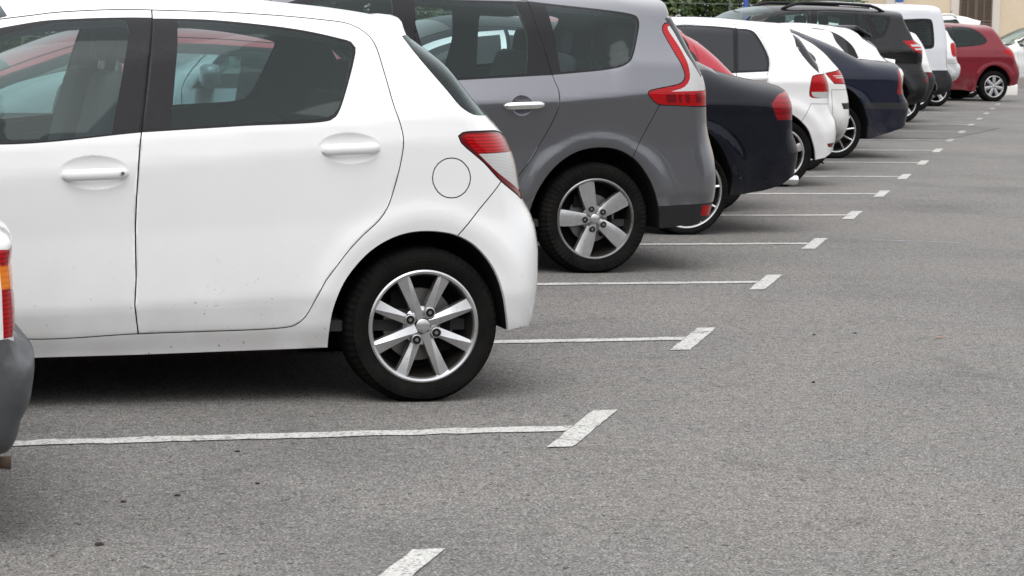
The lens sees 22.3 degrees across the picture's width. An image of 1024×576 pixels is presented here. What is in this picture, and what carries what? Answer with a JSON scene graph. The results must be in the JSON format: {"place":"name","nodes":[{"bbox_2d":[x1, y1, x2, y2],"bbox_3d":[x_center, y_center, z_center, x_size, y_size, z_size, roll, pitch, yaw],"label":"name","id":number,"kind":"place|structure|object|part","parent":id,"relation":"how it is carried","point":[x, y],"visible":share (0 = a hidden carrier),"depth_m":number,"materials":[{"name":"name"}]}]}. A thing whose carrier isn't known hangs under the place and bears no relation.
{"place":"outdoors","nodes":[
{"label":"outdoors","id":0,"kind":"place"},
{"bbox_2d":[0,30,1023,575],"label":"asphalt ground","id":1,"kind":"structure","parent":0,"point":[738,442],"depth_m":9.10,"materials":[{"name":"grey asphalt"}]},
{"bbox_2d":[0,220,33,469],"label":"white van","id":2,"kind":"object","parent":1,"relation":"on","point":[16,364],"visible":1,"depth_m":6.75,"materials":[{"name":"paint"}]},
{"bbox_2d":[95,542,104,545],"bbox_3d":[-1.105,0.684,6.938,0.021,0.008,0.024,7,8,43],"label":"pebble","id":3,"kind":"object","parent":1,"relation":"on","point":[99,544],"visible":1,"depth_m":6.93,"materials":[{"name":"black stone"}]},
{"bbox_2d":[0,28,340,118],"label":"red hatchback","id":4,"kind":"object","parent":1,"relation":"on","point":[34,58],"visible":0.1,"depth_m":11.57,"materials":[{"name":"paint"}]},
{"bbox_3d":[-2.615,-0.724,12.393,1.130,1.001,0.381,-1,6,-17],"label":"front door","id":5,"kind":"part","parent":4,"relation":"part of","materials":[{"name":"red paint"}]},
{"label":"front door","id":6,"kind":"part","parent":4,"relation":"part of","materials":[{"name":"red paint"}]},
{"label":"rear door","id":7,"kind":"part","parent":4,"relation":"part of","materials":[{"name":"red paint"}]},
{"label":"rear door","id":8,"kind":"part","parent":4,"relation":"part of","materials":[{"name":"red paint"}]},
{"bbox_2d":[0,0,537,400],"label":"white hatchback","id":9,"kind":"object","parent":1,"relation":"on","point":[360,204],"visible":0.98,"depth_m":9.44,"materials":[{"name":"paint"}]},
{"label":"front door","id":10,"kind":"part","parent":9,"relation":"part of","materials":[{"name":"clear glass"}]},
{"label":"front door","id":11,"kind":"part","parent":9,"relation":"part of","materials":[{"name":"white paint"}]},
{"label":"rear door","id":12,"kind":"part","parent":9,"relation":"part of","materials":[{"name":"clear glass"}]},
{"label":"rear door","id":13,"kind":"part","parent":9,"relation":"part of","materials":[{"name":"white paint"}]},
{"bbox_3d":[-0.408,-0.868,10.324,0.397,0.302,1.660,-1,6,-17],"label":"rear window","id":14,"kind":"part","parent":9,"relation":"part of","materials":[{"name":"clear glass"}]},
{"bbox_2d":[13,410,616,446],"bbox_3d":[-1.897,0.511,8.433,5.009,0.001,0.751,-1,6,-17],"label":"bay marking","id":15,"kind":"object","parent":1,"relation":"on","point":[581,429],"visible":0.98,"depth_m":8.84,"materials":[{"name":"paint"}]},
{"bbox_2d":[0,0,715,272],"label":"grey people carrier","id":16,"kind":"object","parent":1,"relation":"on","point":[594,111],"visible":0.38,"depth_m":14.60,"materials":[{"name":"paint"}]},
{"bbox_2d":[223,2,337,75],"bbox_3d":[-1.584,-1.180,15.538,1.346,1.296,0.402,-1,6,-17],"label":"front door","id":17,"kind":"structure","parent":16,"relation":"in","point":[336,2],"depth_m":15.64,"materials":[{"name":"grey paint"}]},
{"bbox_2d":[182,0,415,103],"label":"front door","id":18,"kind":"structure","parent":16,"relation":"in","point":[193,92],"depth_m":13.91,"materials":[{"name":"grey paint"}]},
{"bbox_2d":[423,6,454,65],"bbox_3d":[-0.625,-1.179,15.888,0.835,1.266,0.368,-1,6,-17],"label":"rear door","id":19,"kind":"structure","parent":16,"relation":"in","point":[452,9],"depth_m":15.92,"materials":[{"name":"grey paint"}]},
{"bbox_2d":[415,0,559,175],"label":"rear door","id":20,"kind":"structure","parent":16,"relation":"in","point":[523,107],"depth_m":14.39,"materials":[{"name":"grey paint"}]},
{"bbox_2d":[477,9,558,65],"bbox_3d":[-0.008,-1.560,16.006,0.631,0.407,0.252,-1,6,-17],"label":"quarter window","id":21,"kind":"structure","parent":16,"relation":"in","point":[488,12],"depth_m":15.93,"materials":[{"name":"black glass"}]},
{"bbox_2d":[528,1,638,74],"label":"quarter window","id":22,"kind":"structure","parent":16,"relation":"in","point":[542,19],"depth_m":14.52,"materials":[{"name":"black glass"}]},
{"bbox_2d":[589,15,700,76],"bbox_3d":[0.794,-1.471,15.488,0.263,0.383,1.693,-1,6,-17],"label":"rear window","id":23,"kind":"structure","parent":16,"relation":"in","point":[612,37],"depth_m":16.06,"materials":[{"name":"black glass"}]},
{"bbox_2d":[379,548,444,575],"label":"bay marking","id":24,"kind":"object","parent":1,"relation":"on","point":[411,562],"visible":1,"depth_m":6.79,"materials":[{"name":"paint"}]},
{"bbox_2d":[0,0,864,66],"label":"hedge","id":25,"kind":"object","parent":1,"relation":"on","point":[715,8],"visible":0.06,"depth_m":68.16,"materials":[{"name":"green plant"}]},
{"bbox_2d":[21,0,868,56],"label":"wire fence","id":26,"kind":"object","parent":1,"relation":"on","point":[22,38],"visible":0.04,"depth_m":66.61,"materials":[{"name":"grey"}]},
{"bbox_2d":[494,327,715,349],"bbox_3d":[-1.329,0.249,11.052,5.004,0.001,0.751,-1,6,-17],"label":"bay marking","id":27,"kind":"object","parent":1,"relation":"on","point":[692,339],"visible":0.47,"depth_m":11.58,"materials":[{"name":"paint"}]},
{"bbox_2d":[416,15,798,234],"bbox_3d":[-0.279,-1.148,17.752,4.472,1.432,2.041,-1,6,-17],"label":"black saloon","id":28,"kind":"object","parent":1,"relation":"on","point":[751,137],"visible":0.08,"depth_m":17.42,"materials":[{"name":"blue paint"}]},
{"bbox_2d":[420,27,508,64],"bbox_3d":[-0.546,-1.192,16.933,1.116,1.035,0.398,-1,6,-17],"label":"front door","id":29,"kind":"structure","parent":28,"relation":"in","point":[491,40],"depth_m":16.99,"materials":[{"name":"blue paint"}]},
{"bbox_2d":[507,27,553,48],"bbox_3d":[0.452,-1.190,17.208,1.053,1.051,0.403,-1,6,-17],"label":"rear door","id":30,"kind":"structure","parent":28,"relation":"in","point":[511,31],"depth_m":17.12,"materials":[{"name":"blue paint"}]},
{"bbox_2d":[696,62,718,74],"bbox_3d":[0.809,-1.656,18.030,0.882,0.307,1.408,-1,6,-17],"label":"rear window","id":31,"kind":"structure","parent":28,"relation":"in","point":[701,66],"depth_m":17.55,"materials":[{"name":"black"}]},
{"bbox_2d":[512,16,740,208],"bbox_3d":[-0.003,-1.365,19.838,3.982,1.441,1.966,-1,6,-17],"label":"red coupe","id":32,"kind":"object","parent":1,"relation":"on","point":[700,53],"visible":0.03,"depth_m":19.48,"materials":[{"name":"paint"}]},
{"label":"rear door","id":33,"kind":"part","parent":32,"relation":"part of","materials":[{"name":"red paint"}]},
{"bbox_3d":[1.206,-1.659,19.363,0.395,0.239,0.046,-2,7,-27],"label":"quarter window","id":34,"kind":"part","parent":32,"relation":"part of","materials":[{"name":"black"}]},
{"bbox_2d":[537,275,780,288],"bbox_3d":[-0.744,-0.013,13.668,5.011,0.001,0.751,-1,6,-17],"label":"bay marking","id":35,"kind":"object","parent":1,"relation":"on","point":[766,281],"visible":0.44,"depth_m":14.16,"materials":[{"name":"paint"}]},
{"bbox_2d":[537,238,826,248],"bbox_3d":[-0.174,-0.270,16.241,5.010,0.001,0.751,-1,6,-17],"label":"bay marking","id":36,"kind":"object","parent":1,"relation":"on","point":[814,243],"visible":0.4,"depth_m":16.71,"materials":[{"name":"paint"}]},
{"bbox_2d":[743,0,747,20],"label":"blue post","id":37,"kind":"object","parent":1,"relation":"on","point":[745,4],"depth_m":66.23,"materials":[{"name":"blue metal"}]},
{"bbox_2d":[671,16,835,186],"bbox_3d":[0.833,-1.696,22.990,3.999,1.480,1.983,-1,6,-17],"label":"white hatchback","id":38,"kind":"object","parent":1,"relation":"on","point":[778,54],"visible":0.2,"depth_m":22.62,"materials":[{"name":"paint"}]},
{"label":"front door","id":39,"kind":"part","parent":38,"relation":"part of","materials":[{"name":"white paint"}]},
{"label":"rear door","id":40,"kind":"part","parent":38,"relation":"part of","materials":[{"name":"white paint"}]},
{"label":"rear window","id":41,"kind":"part","parent":38,"relation":"part of","materials":[{"name":"black glass"}]},
{"bbox_2d":[723,18,842,50],"bbox_3d":[2.077,-2.397,30.022,3.897,1.463,1.924,-1,6,-17],"label":"white hatchback","id":42,"kind":"object","parent":1,"relation":"on","point":[826,36],"visible":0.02,"depth_m":29.75,"materials":[{"name":"paint"}]},
{"bbox_2d":[720,211,861,218],"bbox_3d":[0.407,-0.527,18.817,5.007,0.001,0.751,-1,6,-17],"label":"bay marking","id":43,"kind":"object","parent":1,"relation":"on","point":[852,214],"visible":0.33,"depth_m":19.36,"materials":[{"name":"paint"}]},
{"bbox_2d":[747,191,888,196],"bbox_3d":[0.989,-0.779,21.348,5.010,0.001,0.751,-1,6,-17],"label":"bay marking","id":44,"kind":"object","parent":1,"relation":"on","point":[880,193],"visible":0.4,"depth_m":21.85,"materials":[{"name":"paint"}]},
{"bbox_2d":[792,33,848,169],"bbox_3d":[1.288,-1.935,25.508,3.977,1.451,1.967,-1,6,-17],"label":"white hatchback","id":45,"kind":"object","parent":1,"relation":"on","point":[838,103],"visible":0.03,"depth_m":25.20,"materials":[{"name":"paint"}]},
{"bbox_2d":[714,1,928,104],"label":"black offroader","id":46,"kind":"object","parent":1,"relation":"on","point":[891,36],"visible":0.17,"depth_m":35.58,"materials":[{"name":"paint"}]},
{"bbox_2d":[765,10,810,23],"bbox_3d":[3.516,-3.166,35.050,1.251,1.204,0.273,-1,6,-22],"label":"front door","id":47,"kind":"structure","parent":46,"relation":"in","point":[797,11],"depth_m":35.23,"materials":[{"name":"black paint"}]},
{"bbox_2d":[810,10,873,43],"bbox_3d":[4.478,-3.256,35.374,0.943,1.052,0.284,0,6,-15],"label":"rear door","id":48,"kind":"structure","parent":46,"relation":"in","point":[814,12],"depth_m":35.41,"materials":[{"name":"black paint"}]},
{"bbox_2d":[862,13,890,38],"bbox_3d":[5.009,-3.581,35.521,0.418,0.352,0.132,-1,6,-17],"label":"quarter window","id":49,"kind":"structure","parent":46,"relation":"in","point":[869,21],"depth_m":35.50,"materials":[{"name":"black glass"}]},
{"bbox_2d":[876,27,919,44],"bbox_3d":[5.352,-3.531,36.451,0.290,0.270,1.653,-1,6,-17],"label":"rear window","id":50,"kind":"structure","parent":46,"relation":"in","point":[879,30],"depth_m":36.71,"materials":[{"name":"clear glass"}]},
{"bbox_2d":[790,29,907,157],"bbox_3d":[2.090,-2.169,28.001,4.297,1.430,1.919,-1,6,-17],"label":"navy saloon","id":51,"kind":"object","parent":1,"relation":"on","point":[878,103],"visible":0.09,"depth_m":27.69,"materials":[{"name":"blue paint"}]},
{"bbox_2d":[791,32,817,44],"bbox_3d":[2.848,-2.226,27.534,0.912,1.088,0.425,-1,6,-17],"label":"rear door","id":52,"kind":"structure","parent":51,"relation":"in","point":[800,35],"depth_m":27.65,"materials":[{"name":"blue paint"}]},
{"bbox_2d":[803,38,831,57],"bbox_3d":[3.173,-2.524,27.550,0.449,0.280,0.183,-1,6,-17],"label":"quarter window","id":53,"kind":"structure","parent":51,"relation":"in","point":[824,51],"depth_m":27.58,"materials":[{"name":"black glass"}]},
{"bbox_2d":[808,174,910,178],"bbox_3d":[1.567,-1.035,23.911,5.005,0.001,0.751,-1,6,-17],"label":"bay marking","id":54,"kind":"object","parent":1,"relation":"on","point":[904,176],"visible":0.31,"depth_m":24.41,"materials":[{"name":"paint"}]},
{"bbox_2d":[785,1,951,110],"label":"white van","id":55,"kind":"object","parent":1,"relation":"on","point":[925,25],"visible":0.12,"depth_m":43.55,"materials":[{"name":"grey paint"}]},
{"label":"front door","id":56,"kind":"part","parent":55,"relation":"part of","materials":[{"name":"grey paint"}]},
{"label":"quarter window","id":57,"kind":"part","parent":55,"relation":"part of","materials":[{"name":"black"}]},
{"bbox_2d":[806,22,934,121],"bbox_3d":[4.320,-3.237,38.572,3.846,1.450,1.949,-1,6,-17],"label":"white hatchback","id":58,"kind":"object","parent":1,"relation":"on","point":[913,110],"visible":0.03,"depth_m":38.30,"materials":[{"name":"paint"}]},
{"bbox_2d":[867,160,928,164],"bbox_3d":[2.151,-1.292,26.485,5.008,0.001,0.751,-1,6,-17],"label":"bay marking","id":59,"kind":"object","parent":1,"relation":"on","point":[922,162],"visible":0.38,"depth_m":27.02,"materials":[{"name":"paint"}]},
{"bbox_2d":[859,139,953,141],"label":"bay marking","id":60,"kind":"object","parent":1,"relation":"on","point":[949,140],"visible":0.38,"depth_m":32.34,"materials":[{"name":"paint"}]},
{"bbox_2d":[891,240,959,242],"bbox_3d":[2.691,-0.312,17.269,0.594,0.001,0.046,2,6,6],"label":"chalk scuff","id":61,"kind":"object","parent":1,"relation":"on","point":[924,241],"visible":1,"depth_m":17.27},
{"bbox_2d":[873,125,997,138],"bbox_3d":[3.685,-2.133,34.829,7.500,0.001,4.700,-1,6,-17],"label":"asphalt patch","id":62,"kind":"object","parent":1,"relation":"on","point":[949,132],"visible":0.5,"depth_m":34.96,"materials":[{"name":"grey asphalt"}]},
{"bbox_2d":[779,22,903,138],"bbox_3d":[2.844,-2.653,32.786,4.098,1.430,1.930,-1,6,-17],"label":"white coupe","id":63,"kind":"object","parent":62,"relation":"on","point":[851,40],"visible":0.03,"depth_m":32.44,"materials":[{"name":"paint"}]},
{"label":"quarter window","id":64,"kind":"part","parent":63,"relation":"part of","materials":[{"name":"black glass"}]},
{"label":"rear window","id":65,"kind":"part","parent":63,"relation":"part of","materials":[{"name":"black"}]},
{"bbox_2d":[901,131,964,132],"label":"bay marking","id":66,"kind":"object","parent":62,"relation":"on","point":[931,131],"visible":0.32,"depth_m":34.95,"materials":[{"name":"paint"}]},
{"bbox_2d":[928,31,959,105],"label":"silver hatchback","id":67,"kind":"object","parent":1,"relation":"on","point":[953,67],"visible":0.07,"depth_m":46.19,"materials":[{"name":"paint"}]},
{"bbox_2d":[933,124,973,125],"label":"bay marking","id":68,"kind":"object","parent":1,"relation":"on","point":[954,124],"visible":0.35,"depth_m":37.63,"materials":[{"name":"paint"}]},
{"bbox_2d":[939,118,981,119],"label":"bay marking","id":69,"kind":"object","parent":1,"relation":"on","point":[959,118],"visible":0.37,"depth_m":40.21,"materials":[{"name":"paint"}]},
{"bbox_2d":[942,10,980,97],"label":"white estate","id":70,"kind":"object","parent":1,"relation":"on","point":[949,18],"visible":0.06,"depth_m":52.27,"materials":[{"name":"paint"}]},
{"bbox_2d":[943,18,960,23],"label":"rear door","id":71,"kind":"structure","parent":70,"relation":"in","point":[952,19],"depth_m":52.21,"materials":[{"name":"white paint"}]},
{"bbox_2d":[944,23,1018,101],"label":"dark red hatchback","id":72,"kind":"object","parent":1,"relation":"on","point":[986,61],"visible":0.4,"depth_m":49.87,"materials":[{"name":"paint"}]},
{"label":"front door","id":73,"kind":"part","parent":72,"relation":"part of","materials":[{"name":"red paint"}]},
{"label":"quarter window","id":74,"kind":"part","parent":72,"relation":"part of","materials":[{"name":"black"}]},
{"bbox_2d":[1004,85,1017,95],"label":"concrete block","id":75,"kind":"structure","parent":1,"relation":"on","point":[1012,90],"depth_m":54.45,"materials":[{"name":"white concrete"}]},
{"bbox_2d":[1000,27,1023,76],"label":"white patrol car","id":76,"kind":"object","parent":1,"relation":"on","point":[1017,48],"visible":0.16,"depth_m":64.32,"materials":[{"name":"paint"}]},
{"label":"front door","id":77,"kind":"part","parent":76,"relation":"part of","materials":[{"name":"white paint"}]},
{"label":"front door","id":78,"kind":"part","parent":76,"relation":"part of","materials":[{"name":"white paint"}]},
{"bbox_2d":[364,0,751,19],"label":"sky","id":79,"kind":"structure","parent":0,"point":[751,0],"materials":[{"name":"white"}]},
{"bbox_2d":[752,0,1023,44],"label":"building","id":80,"kind":"structure","parent":0,"point":[1001,18],"depth_m":88.06,"materials":[{"name":"paint"}]},
{"bbox_2d":[950,0,999,34],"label":"window frame","id":81,"kind":"structure","parent":80,"relation":"in","point":[987,12],"depth_m":87.95,"materials":[{"name":"white paint"}]},
{"bbox_2d":[1016,78,1023,87],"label":"kerb wall","id":82,"kind":"structure","parent":0,"point":[1020,83],"depth_m":61.46,"materials":[{"name":"beige concrete"}]}
]}

